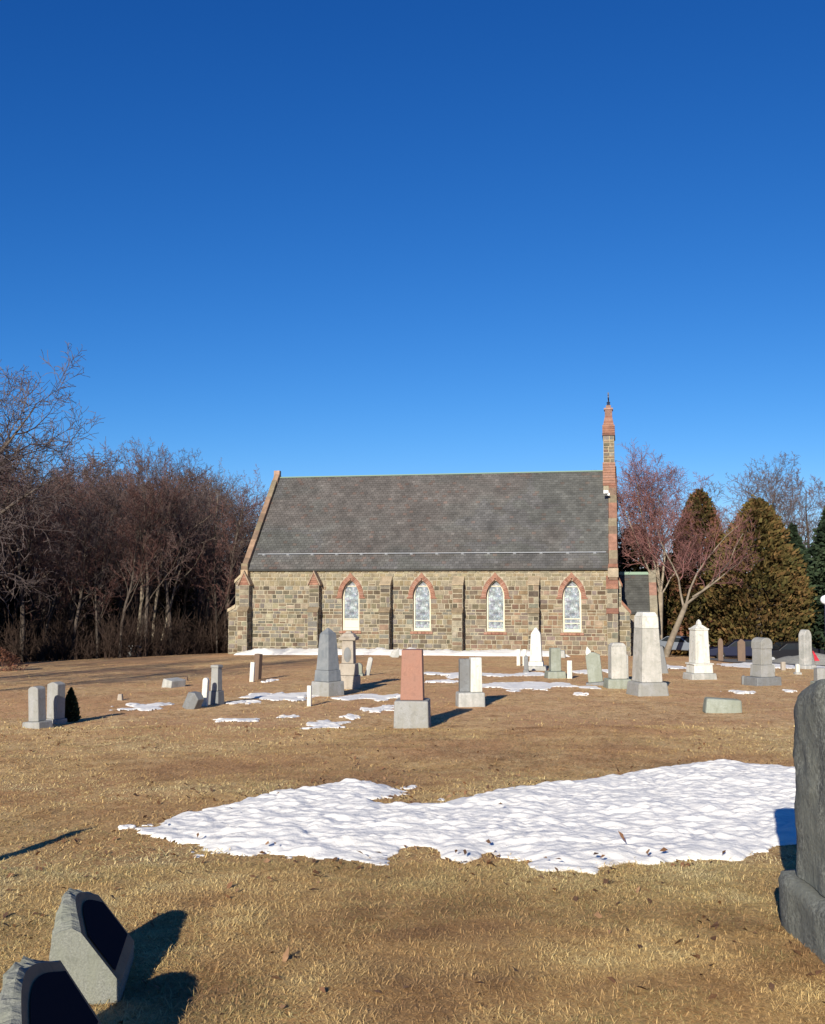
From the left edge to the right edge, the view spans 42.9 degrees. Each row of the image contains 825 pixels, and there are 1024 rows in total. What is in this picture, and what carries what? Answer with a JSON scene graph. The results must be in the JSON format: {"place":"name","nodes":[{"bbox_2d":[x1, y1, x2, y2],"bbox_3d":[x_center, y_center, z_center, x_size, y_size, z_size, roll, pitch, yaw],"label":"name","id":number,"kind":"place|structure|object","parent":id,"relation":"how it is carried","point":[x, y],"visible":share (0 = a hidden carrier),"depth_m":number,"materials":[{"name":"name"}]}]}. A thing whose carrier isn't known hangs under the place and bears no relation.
{"place":"outdoors","nodes":[
{"label":"outdoors","id":0,"kind":"place"},
{"bbox_2d":[0,653,824,1023],"bbox_3d":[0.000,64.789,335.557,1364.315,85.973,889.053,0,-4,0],"label":"ground","id":1,"kind":"structure","parent":0,"point":[312,713],"depth_m":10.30,"materials":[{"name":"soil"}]},
{"bbox_2d":[0,647,29,670],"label":"bare shrub","id":2,"kind":"object","parent":1,"relation":"on","point":[6,656],"visible":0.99,"depth_m":33.31,"materials":[{"name":"brown plant"}]},
{"bbox_2d":[0,532,41,660],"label":"hemlock tree","id":3,"kind":"object","parent":1,"relation":"on","point":[11,606],"visible":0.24,"depth_m":51.38,"materials":[{"name":"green plant"}]},
{"bbox_2d":[0,428,54,633],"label":"bare tree","id":4,"kind":"object","parent":1,"relation":"on","point":[34,613],"visible":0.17,"depth_m":53.22,"materials":[{"name":"brown plant"}]},
{"bbox_2d":[22,686,52,728],"bbox_3d":[-5.435,2.834,15.196,0.318,0.620,0.297,-5,-5,22],"label":"headstone","id":5,"kind":"object","parent":1,"relation":"on","point":[37,706],"visible":0.93,"depth_m":15.13,"materials":[{"name":"stone"}]},
{"bbox_2d":[0,477,79,638],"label":"bare tree","id":6,"kind":"object","parent":1,"relation":"on","point":[30,594],"visible":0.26,"depth_m":51.81,"materials":[{"name":"brown plant"}]},
{"bbox_2d":[0,482,80,648],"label":"bare tree","id":7,"kind":"object","parent":1,"relation":"on","point":[28,578],"visible":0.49,"depth_m":50.01,"materials":[{"name":"brown plant"}]},
{"bbox_2d":[0,464,88,662],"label":"bare tree","id":8,"kind":"object","parent":1,"relation":"on","point":[21,603],"visible":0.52,"depth_m":47.55,"materials":[{"name":"brown plant"}]},
{"bbox_2d":[0,955,101,1023],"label":"slant marker","id":9,"kind":"object","parent":1,"relation":"on","point":[33,991],"visible":1,"depth_m":3.51,"materials":[{"name":"stone"}]},
{"bbox_2d":[46,681,66,723],"bbox_3d":[-5.380,2.889,15.838,0.258,0.650,0.238,-2,-4,22],"label":"headstone","id":10,"kind":"object","parent":1,"relation":"on","point":[55,702],"visible":0.93,"depth_m":15.77,"materials":[{"name":"stone"}]},
{"bbox_2d":[31,483,91,632],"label":"bare tree","id":11,"kind":"object","parent":1,"relation":"on","point":[38,601],"visible":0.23,"depth_m":55.18,"materials":[{"name":"brown plant"}]},
{"bbox_2d":[0,341,131,616],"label":"oak tree","id":12,"kind":"object","parent":1,"relation":"on","point":[6,449],"visible":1,"depth_m":43.41,"materials":[{"name":"brown plant"}]},
{"bbox_2d":[30,481,101,660],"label":"bare tree","id":13,"kind":"object","parent":1,"relation":"on","point":[57,589],"visible":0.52,"depth_m":50.20,"materials":[{"name":"brown plant"}]},
{"bbox_2d":[17,465,118,638],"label":"bare tree","id":14,"kind":"object","parent":1,"relation":"on","point":[64,529],"visible":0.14,"depth_m":57.65,"materials":[{"name":"brown plant"}]},
{"bbox_2d":[65,686,81,721],"bbox_3d":[-5.247,2.978,16.192,0.318,0.574,0.326,0,-4,0],"label":"evergreen shrub","id":15,"kind":"object","parent":1,"relation":"on","point":[72,709],"visible":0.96,"depth_m":16.13,"materials":[{"name":"green plant"}]},
{"bbox_2d":[32,460,114,619],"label":"bare tree","id":16,"kind":"object","parent":1,"relation":"on","point":[69,534],"visible":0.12,"depth_m":60.36,"materials":[{"name":"brown plant"}]},
{"bbox_2d":[28,465,125,656],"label":"bare tree","id":17,"kind":"object","parent":1,"relation":"on","point":[73,609],"visible":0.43,"depth_m":51.34,"materials":[{"name":"brown plant"}]},
{"bbox_2d":[22,499,135,659],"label":"bare tree","id":18,"kind":"object","parent":1,"relation":"on","point":[79,606],"visible":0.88,"depth_m":48.24,"materials":[{"name":"brown plant"}]},
{"bbox_2d":[35,479,128,623],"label":"bare tree","id":19,"kind":"object","parent":1,"relation":"on","point":[71,603],"visible":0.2,"depth_m":55.02,"materials":[{"name":"brown plant"}]},
{"bbox_2d":[35,444,129,615],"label":"bare tree","id":20,"kind":"object","parent":1,"relation":"on","point":[114,459],"visible":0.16,"depth_m":83.89,"materials":[{"name":"brown plant"}]},
{"bbox_2d":[49,445,120,591],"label":"bare tree","id":21,"kind":"object","parent":1,"relation":"on","point":[80,492],"visible":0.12,"depth_m":61.06,"materials":[{"name":"brown plant"}]},
{"bbox_2d":[49,888,133,1004],"bbox_3d":[-1.415,1.935,4.645,0.302,0.518,0.540,1,-4,-9],"label":"slant marker","id":22,"kind":"object","parent":1,"relation":"on","point":[92,946],"visible":0.83,"depth_m":4.43,"materials":[{"name":"stone"}]},
{"bbox_2d":[56,494,140,658],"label":"bare tree","id":23,"kind":"object","parent":1,"relation":"on","point":[96,601],"visible":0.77,"depth_m":48.95,"materials":[{"name":"brown plant"}]},
{"bbox_2d":[76,547,123,657],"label":"hemlock tree","id":24,"kind":"object","parent":1,"relation":"on","point":[110,604],"visible":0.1,"depth_m":55.44,"materials":[{"name":"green plant"}]},
{"bbox_2d":[63,500,140,620],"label":"bare tree","id":25,"kind":"object","parent":1,"relation":"on","point":[89,555],"visible":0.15,"depth_m":56.07,"materials":[{"name":"brown plant"}]},
{"bbox_2d":[54,476,161,656],"bbox_3d":[-14.726,2.657,50.539,4.363,8.844,6.041,2,-5,-30],"label":"bare tree","id":26,"kind":"object","parent":1,"relation":"on","point":[103,568],"visible":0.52,"depth_m":50.20,"materials":[{"name":"brown plant"}]},
{"bbox_2d":[55,462,177,656],"bbox_3d":[-15.188,2.478,52.655,6.769,9.817,5.665,3,-5,-39],"label":"bare tree","id":27,"kind":"object","parent":1,"relation":"on","point":[93,514],"visible":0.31,"depth_m":52.73,"materials":[{"name":"brown plant"}]},
{"bbox_2d":[0,591,234,663],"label":"undergrowth","id":28,"kind":"object","parent":1,"relation":"on","point":[57,646],"visible":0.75,"depth_m":48.85,"materials":[{"name":"plant"}]},
{"bbox_2d":[88,483,157,633],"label":"bare tree","id":29,"kind":"object","parent":1,"relation":"on","point":[122,595],"visible":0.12,"depth_m":54.68,"materials":[{"name":"brown plant"}]},
{"bbox_2d":[95,454,182,657],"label":"bare tree","id":30,"kind":"object","parent":1,"relation":"on","point":[131,549],"visible":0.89,"depth_m":48.35,"materials":[{"name":"brown plant"}]},
{"bbox_2d":[111,702,173,710],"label":"snow","id":31,"kind":"structure","parent":1,"relation":"on","point":[144,707],"depth_m":18.90,"materials":[{"name":"snow"}]},
{"bbox_2d":[100,495,195,609],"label":"bare tree","id":32,"kind":"object","parent":1,"relation":"on","point":[143,557],"visible":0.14,"depth_m":55.14,"materials":[{"name":"brown plant"}]},
{"bbox_2d":[106,457,191,643],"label":"bare tree","id":33,"kind":"object","parent":1,"relation":"on","point":[141,596],"visible":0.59,"depth_m":50.27,"materials":[{"name":"brown plant"}]},
{"bbox_2d":[105,449,199,656],"bbox_3d":[-12.073,2.010,48.888,4.495,9.574,4.913,1,-4,-18],"label":"bare tree","id":34,"kind":"object","parent":1,"relation":"on","point":[146,587],"visible":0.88,"depth_m":48.77,"materials":[{"name":"brown plant"}]},
{"bbox_2d":[116,436,197,535],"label":"bare tree","id":35,"kind":"object","parent":1,"relation":"on","point":[158,460],"visible":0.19,"depth_m":77.12,"materials":[{"name":"brown plant"}]},
{"bbox_2d":[97,483,217,654],"bbox_3d":[-12.902,2.913,53.354,6.070,8.837,3.638,0,-4,-5],"label":"bare tree","id":36,"kind":"object","parent":1,"relation":"on","point":[196,547],"visible":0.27,"depth_m":53.23,"materials":[{"name":"brown plant"}]},
{"bbox_2d":[96,448,232,654],"bbox_3d":[-11.912,1.869,51.147,5.886,10.276,5.975,-1,-4,14],"label":"bare tree","id":37,"kind":"object","parent":1,"relation":"on","point":[165,585],"visible":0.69,"depth_m":50.95,"materials":[{"name":"brown plant"}]},
{"bbox_2d":[104,488,224,654],"bbox_3d":[-12.074,2.821,51.360,5.557,8.597,3.483,2,-5,-32],"label":"bare tree","id":38,"kind":"object","parent":1,"relation":"on","point":[157,592],"visible":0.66,"depth_m":51.41,"materials":[{"name":"brown plant"}]},
{"bbox_2d":[128,442,204,651],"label":"bare tree","id":39,"kind":"object","parent":1,"relation":"on","point":[153,580],"visible":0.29,"depth_m":52.98,"materials":[{"name":"brown plant"}]},
{"bbox_2d":[148,497,198,654],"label":"hemlock tree","id":40,"kind":"object","parent":1,"relation":"on","point":[175,603],"visible":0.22,"depth_m":54.95,"materials":[{"name":"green plant"}]},
{"bbox_2d":[162,677,185,687],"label":"headstone","id":41,"kind":"object","parent":1,"relation":"on","point":[173,682],"visible":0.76,"depth_m":24.42,"materials":[{"name":"stone"}]},
{"bbox_2d":[125,461,231,637],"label":"bare tree","id":42,"kind":"object","parent":1,"relation":"on","point":[188,581],"visible":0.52,"depth_m":54.23,"materials":[{"name":"brown plant"}]},
{"bbox_2d":[143,462,225,564],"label":"bare tree","id":43,"kind":"object","parent":1,"relation":"on","point":[184,492],"visible":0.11,"depth_m":63.77,"materials":[{"name":"brown plant"}]},
{"bbox_2d":[182,691,203,708],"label":"headstone","id":44,"kind":"object","parent":1,"relation":"on","point":[194,700],"visible":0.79,"depth_m":18.30,"materials":[{"name":"grey stone"}]},
{"bbox_2d":[159,482,232,630],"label":"bare tree","id":45,"kind":"object","parent":1,"relation":"on","point":[197,590],"visible":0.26,"depth_m":59.25,"materials":[{"name":"brown plant"}]},
{"bbox_2d":[155,470,248,605],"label":"bare tree","id":46,"kind":"object","parent":1,"relation":"on","point":[204,474],"visible":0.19,"depth_m":61.58,"materials":[{"name":"brown plant"}]},
{"bbox_2d":[158,486,251,634],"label":"bare tree","id":47,"kind":"object","parent":1,"relation":"on","point":[210,595],"visible":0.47,"depth_m":56.02,"materials":[{"name":"brown plant"}]},
{"bbox_2d":[159,464,257,607],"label":"bare tree","id":48,"kind":"object","parent":1,"relation":"on","point":[218,502],"visible":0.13,"depth_m":69.27,"materials":[{"name":"brown plant"}]},
{"bbox_2d":[180,493,240,653],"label":"bare tree","id":49,"kind":"object","parent":1,"relation":"on","point":[214,569],"visible":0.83,"depth_m":53.13,"materials":[{"name":"brown plant"}]},
{"bbox_2d":[208,664,223,704],"bbox_3d":[-3.600,3.186,19.275,0.219,0.750,0.219,-2,-4,22],"label":"headstone","id":50,"kind":"object","parent":1,"relation":"on","point":[216,694],"visible":0.88,"depth_m":19.21,"materials":[{"name":"grey stone"}]},
{"bbox_2d":[183,461,252,648],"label":"bare tree","id":51,"kind":"object","parent":1,"relation":"on","point":[208,602],"visible":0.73,"depth_m":56.19,"materials":[{"name":"brown plant"}]},
{"bbox_2d":[190,478,250,623],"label":"bare tree","id":52,"kind":"object","parent":1,"relation":"on","point":[218,598],"visible":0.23,"depth_m":61.19,"materials":[{"name":"brown plant"}]},
{"bbox_2d":[189,485,262,652],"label":"bare tree","id":53,"kind":"object","parent":1,"relation":"on","point":[232,564],"visible":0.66,"depth_m":53.88,"materials":[{"name":"brown plant"}]},
{"bbox_2d":[196,485,267,607],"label":"bare tree","id":54,"kind":"object","parent":1,"relation":"on","point":[240,526],"visible":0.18,"depth_m":64.87,"materials":[{"name":"brown plant"}]},
{"bbox_2d":[210,470,261,624],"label":"bare tree","id":55,"kind":"object","parent":1,"relation":"on","point":[249,536],"visible":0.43,"depth_m":63.16,"materials":[{"name":"brown plant"}]},
{"bbox_2d":[226,465,266,592],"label":"bare tree","id":56,"kind":"object","parent":1,"relation":"on","point":[254,502],"visible":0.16,"depth_m":81.87,"materials":[{"name":"brown plant"}]},
{"bbox_2d":[254,654,262,679],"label":"headstone","id":57,"kind":"object","parent":1,"relation":"on","point":[258,664],"visible":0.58,"depth_m":27.31,"materials":[{"name":"stone"}]},
{"bbox_2d":[239,692,317,700],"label":"snow","id":58,"kind":"structure","parent":1,"relation":"on","point":[279,696],"depth_m":21.11,"materials":[{"name":"snow"}]},
{"bbox_2d":[300,719,350,728],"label":"snow","id":59,"kind":"structure","parent":1,"relation":"on","point":[326,723],"depth_m":15.69,"materials":[{"name":"snow"}]},
{"bbox_2d":[311,628,343,696],"bbox_3d":[-1.750,3.109,21.686,0.499,1.420,0.499,-3,-5,38],"label":"obelisk","id":60,"kind":"object","parent":1,"relation":"on","point":[327,681],"visible":0.94,"depth_m":21.56,"materials":[{"name":"stone"}]},
{"bbox_2d":[339,631,360,688],"bbox_3d":[-1.450,3.381,23.923,0.459,1.330,0.419,-1,-4,11],"label":"monument","id":61,"kind":"object","parent":1,"relation":"on","point":[349,670],"visible":0.92,"depth_m":23.78,"materials":[{"name":"beige stone"}]},
{"bbox_2d":[331,693,399,700],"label":"snow","id":62,"kind":"structure","parent":1,"relation":"on","point":[375,697],"depth_m":20.98,"materials":[{"name":"snow"}]},
{"bbox_2d":[234,647,569,656],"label":"snow","id":63,"kind":"structure","parent":1,"relation":"on","point":[359,651],"depth_m":46.01,"materials":[{"name":"snow"}]},
{"bbox_2d":[394,649,430,728],"bbox_3d":[0.000,2.635,15.635,0.519,1.170,0.499,0,-4,5],"label":"monument","id":64,"kind":"object","parent":1,"relation":"on","point":[412,707],"visible":0.89,"depth_m":15.48,"materials":[{"name":"stone"}]},
{"bbox_2d":[1,725,824,1023],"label":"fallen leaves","id":65,"kind":"object","parent":1,"relation":"on","point":[597,914],"visible":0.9,"depth_m":6.77,"materials":[{"name":"brown plant"}]},
{"bbox_2d":[227,392,657,655],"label":"chapel","id":66,"kind":"structure","parent":1,"relation":"on","point":[480,561],"depth_m":48.79,"materials":[{"name":"stone"}]},
{"bbox_2d":[336,573,364,633],"bbox_3d":[-2.849,4.211,48.634,1.380,2.800,0.350,-1,-4,11],"label":"window","id":67,"kind":"structure","parent":66,"relation":"in","point":[352,590],"depth_m":48.71,"materials":[{"name":"glass"}]},
{"bbox_2d":[407,572,435,633],"bbox_3d":[0.437,4.165,47.979,1.380,2.800,0.350,-1,-4,11],"label":"window","id":68,"kind":"structure","parent":66,"relation":"in","point":[423,595],"depth_m":48.06,"materials":[{"name":"glass"}]},
{"bbox_2d":[480,573,510,634],"bbox_3d":[3.742,4.119,47.320,1.380,2.800,0.350,-1,-4,11],"label":"window","id":69,"kind":"structure","parent":66,"relation":"in","point":[496,589],"depth_m":47.40,"materials":[{"name":"glass"}]},
{"bbox_2d":[556,572,586,635],"bbox_3d":[7.086,4.073,46.654,1.380,2.800,0.350,-1,-4,11],"label":"window","id":70,"kind":"structure","parent":66,"relation":"in","point":[573,593],"depth_m":46.73,"materials":[{"name":"glass"}]},
{"bbox_2d":[134,759,796,874],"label":"snow","id":71,"kind":"structure","parent":1,"relation":"on","point":[735,809],"depth_m":8.03,"materials":[{"name":"snow"}]},
{"bbox_2d":[455,657,484,706],"bbox_3d":[1.060,3.132,19.279,0.499,0.920,0.359,1,-4,-8],"label":"monument","id":72,"kind":"object","parent":1,"relation":"on","point":[469,693],"visible":0.94,"depth_m":19.21,"materials":[{"name":"stone"}]},
{"bbox_2d":[424,672,522,678],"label":"snow","id":73,"kind":"structure","parent":1,"relation":"on","point":[453,675],"depth_m":29.01,"materials":[{"name":"snow"}]},
{"bbox_2d":[528,628,546,670],"bbox_3d":[3.800,4.226,32.285,0.655,1.330,0.595,-1,-4,11],"label":"obelisk","id":74,"kind":"object","parent":1,"relation":"on","point":[536,662],"visible":0.88,"depth_m":32.12,"materials":[{"name":"stone"}]},
{"bbox_2d":[482,681,600,691],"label":"snow","id":75,"kind":"structure","parent":1,"relation":"on","point":[513,686],"depth_m":24.21,"materials":[{"name":"snow"}]},
{"bbox_2d":[544,648,565,678],"bbox_3d":[3.780,4.019,27.838,0.497,0.820,0.457,0,-4,-6],"label":"headstone","id":76,"kind":"object","parent":1,"relation":"on","point":[554,672],"visible":0.85,"depth_m":27.70,"materials":[{"name":"stone"}]},
{"bbox_2d":[585,652,603,685],"bbox_3d":[4.289,3.708,24.761,0.477,0.800,0.317,-7,-5,11],"label":"headstone","id":77,"kind":"object","parent":1,"relation":"on","point":[594,668],"visible":0.78,"depth_m":24.70,"materials":[{"name":"grey stone"}]},
{"bbox_2d":[603,642,631,688],"bbox_3d":[4.660,3.500,23.865,0.558,1.050,0.458,0,-4,-4],"label":"headstone","id":78,"kind":"object","parent":1,"relation":"on","point":[617,678],"visible":0.88,"depth_m":23.71,"materials":[{"name":"stone"}]},
{"bbox_2d":[618,523,658,571],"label":"cedar tree","id":79,"kind":"object","parent":1,"relation":"on","point":[635,567],"visible":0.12,"depth_m":56.79,"materials":[{"name":"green plant"}]},
{"bbox_2d":[626,612,668,696],"bbox_3d":[4.920,2.984,22.046,0.692,1.760,0.652,1,-4,-13],"label":"monument","id":80,"kind":"object","parent":1,"relation":"on","point":[646,674],"visible":0.97,"depth_m":21.84,"materials":[{"name":"stone"}]},
{"bbox_2d":[608,438,715,639],"bbox_3d":[11.661,1.758,50.342,5.058,10.356,6.175,-2,-4,26],"label":"bare tree","id":81,"kind":"object","parent":1,"relation":"on","point":[647,501],"visible":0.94,"depth_m":50.28,"materials":[{"name":"brown plant"}]},
{"bbox_2d":[656,552,698,654],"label":"cedar tree","id":82,"kind":"object","parent":1,"relation":"on","point":[667,607],"visible":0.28,"depth_m":53.72,"materials":[{"name":"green plant"}]},
{"bbox_2d":[660,636,709,651],"bbox_3d":[12.503,6.175,48.887,2.450,0.778,0.999,-3,-5,38],"label":"parked car","id":83,"kind":"object","parent":1,"relation":"on","point":[681,642],"visible":0.28,"depth_m":48.50,"materials":[{"name":"silver metal"}]},
{"bbox_2d":[654,481,729,588],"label":"bare tree","id":84,"kind":"object","parent":1,"relation":"on","point":[709,490],"visible":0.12,"depth_m":76.56,"materials":[{"name":"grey plant"}]},
{"bbox_2d":[623,496,763,656],"bbox_3d":[12.581,2.840,47.504,6.617,7.526,4.483,-3,-5,41],"label":"bare tree","id":85,"kind":"object","parent":1,"relation":"on","point":[670,641],"visible":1,"depth_m":46.49,"materials":[{"name":"brown plant"}]},
{"bbox_2d":[658,472,729,580],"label":"bare tree","id":86,"kind":"object","parent":1,"relation":"on","point":[689,495],"visible":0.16,"depth_m":60.80,"materials":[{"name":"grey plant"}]},
{"bbox_2d":[683,619,716,679],"bbox_3d":[7.570,3.641,27.714,0.715,1.600,0.595,1,-4,-12],"label":"monument","id":87,"kind":"object","parent":1,"relation":"on","point":[699,665],"visible":0.97,"depth_m":27.54,"materials":[{"name":"stone"}]},
{"bbox_2d":[663,488,750,646],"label":"cedar tree","id":88,"kind":"object","parent":1,"relation":"on","point":[701,498],"visible":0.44,"depth_m":53.55,"materials":[{"name":"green plant"}]},
{"bbox_2d":[702,697,741,712],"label":"headstone","id":89,"kind":"object","parent":1,"relation":"on","point":[719,705],"visible":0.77,"depth_m":17.63,"materials":[{"name":"stone"}]},
{"bbox_2d":[709,639,772,658],"bbox_3d":[14.595,6.153,46.987,2.762,0.878,1.126,-1,-4,8],"label":"parked car","id":90,"kind":"object","parent":1,"relation":"on","point":[730,648],"visible":0.31,"depth_m":46.52,"materials":[{"name":"blue paint"}]},
{"bbox_2d":[737,639,745,660],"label":"headstone","id":91,"kind":"object","parent":1,"relation":"on","point":[741,650],"visible":0.84,"depth_m":42.44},
{"bbox_2d":[715,466,798,603],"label":"bare tree","id":92,"kind":"object","parent":1,"relation":"on","point":[781,480],"visible":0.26,"depth_m":79.18,"materials":[{"name":"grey plant"}]},
{"bbox_2d":[697,494,824,645],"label":"cedar tree","id":93,"kind":"object","parent":1,"relation":"on","point":[791,592],"visible":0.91,"depth_m":50.64,"materials":[{"name":"green plant"}]},
{"bbox_2d":[744,637,781,685],"bbox_3d":[8.300,3.562,24.913,0.719,1.160,0.499,2,-4,-22],"label":"headstone","id":94,"kind":"object","parent":1,"relation":"on","point":[762,671],"visible":0.94,"depth_m":24.76,"materials":[{"name":"grey stone"}]},
{"bbox_2d":[714,451,819,589],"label":"bare tree","id":95,"kind":"object","parent":1,"relation":"on","point":[773,496],"visible":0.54,"depth_m":70.63,"materials":[{"name":"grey plant"}]},
{"bbox_2d":[722,467,821,545],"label":"bare tree","id":96,"kind":"object","parent":1,"relation":"on","point":[775,490],"visible":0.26,"depth_m":82.89,"materials":[{"name":"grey plant"}]},
{"bbox_2d":[724,475,823,545],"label":"bare tree","id":97,"kind":"object","parent":1,"relation":"on","point":[792,503],"visible":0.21,"depth_m":88.53,"materials":[{"name":"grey plant"}]},
{"bbox_2d":[746,522,819,658],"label":"spruce tree","id":98,"kind":"object","parent":1,"relation":"on","point":[795,538],"visible":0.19,"depth_m":58.21,"materials":[{"name":"green plant"}]},
{"bbox_2d":[750,641,824,659],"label":"parked car","id":99,"kind":"object","parent":1,"relation":"on","point":[784,649],"visible":0.28,"depth_m":47.88,"materials":[{"name":"black paint"}]},
{"bbox_2d":[772,653,824,665],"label":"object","id":100,"kind":"object","parent":1,"relation":"on","point":[794,660],"visible":0.52,"depth_m":42.51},
{"bbox_2d":[778,679,824,963],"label":"monument","id":101,"kind":"object","parent":1,"relation":"on","point":[802,898],"visible":0.97,"depth_m":5.17,"materials":[{"name":"stone"}]},
{"bbox_2d":[778,507,824,650],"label":"spruce tree","id":102,"kind":"object","parent":1,"relation":"on","point":[815,567],"visible":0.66,"depth_m":50.99,"materials":[{"name":"green plant"}]},
{"bbox_2d":[778,468,824,556],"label":"bare tree","id":103,"kind":"object","parent":1,"relation":"on","point":[806,517],"visible":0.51,"depth_m":72.35,"materials":[{"name":"brown plant"}]},
{"bbox_2d":[798,629,816,668],"bbox_3d":[13.200,4.624,35.264,0.553,1.340,0.493,2,-4,-25],"label":"headstone","id":104,"kind":"object","parent":1,"relation":"on","point":[805,649],"visible":0.9,"depth_m":35.15,"materials":[{"name":"stone"}]},
{"bbox_2d":[0,0,824,572],"label":"sky","id":105,"kind":"structure","parent":0,"point":[294,238],"materials":[{"name":"blue"}]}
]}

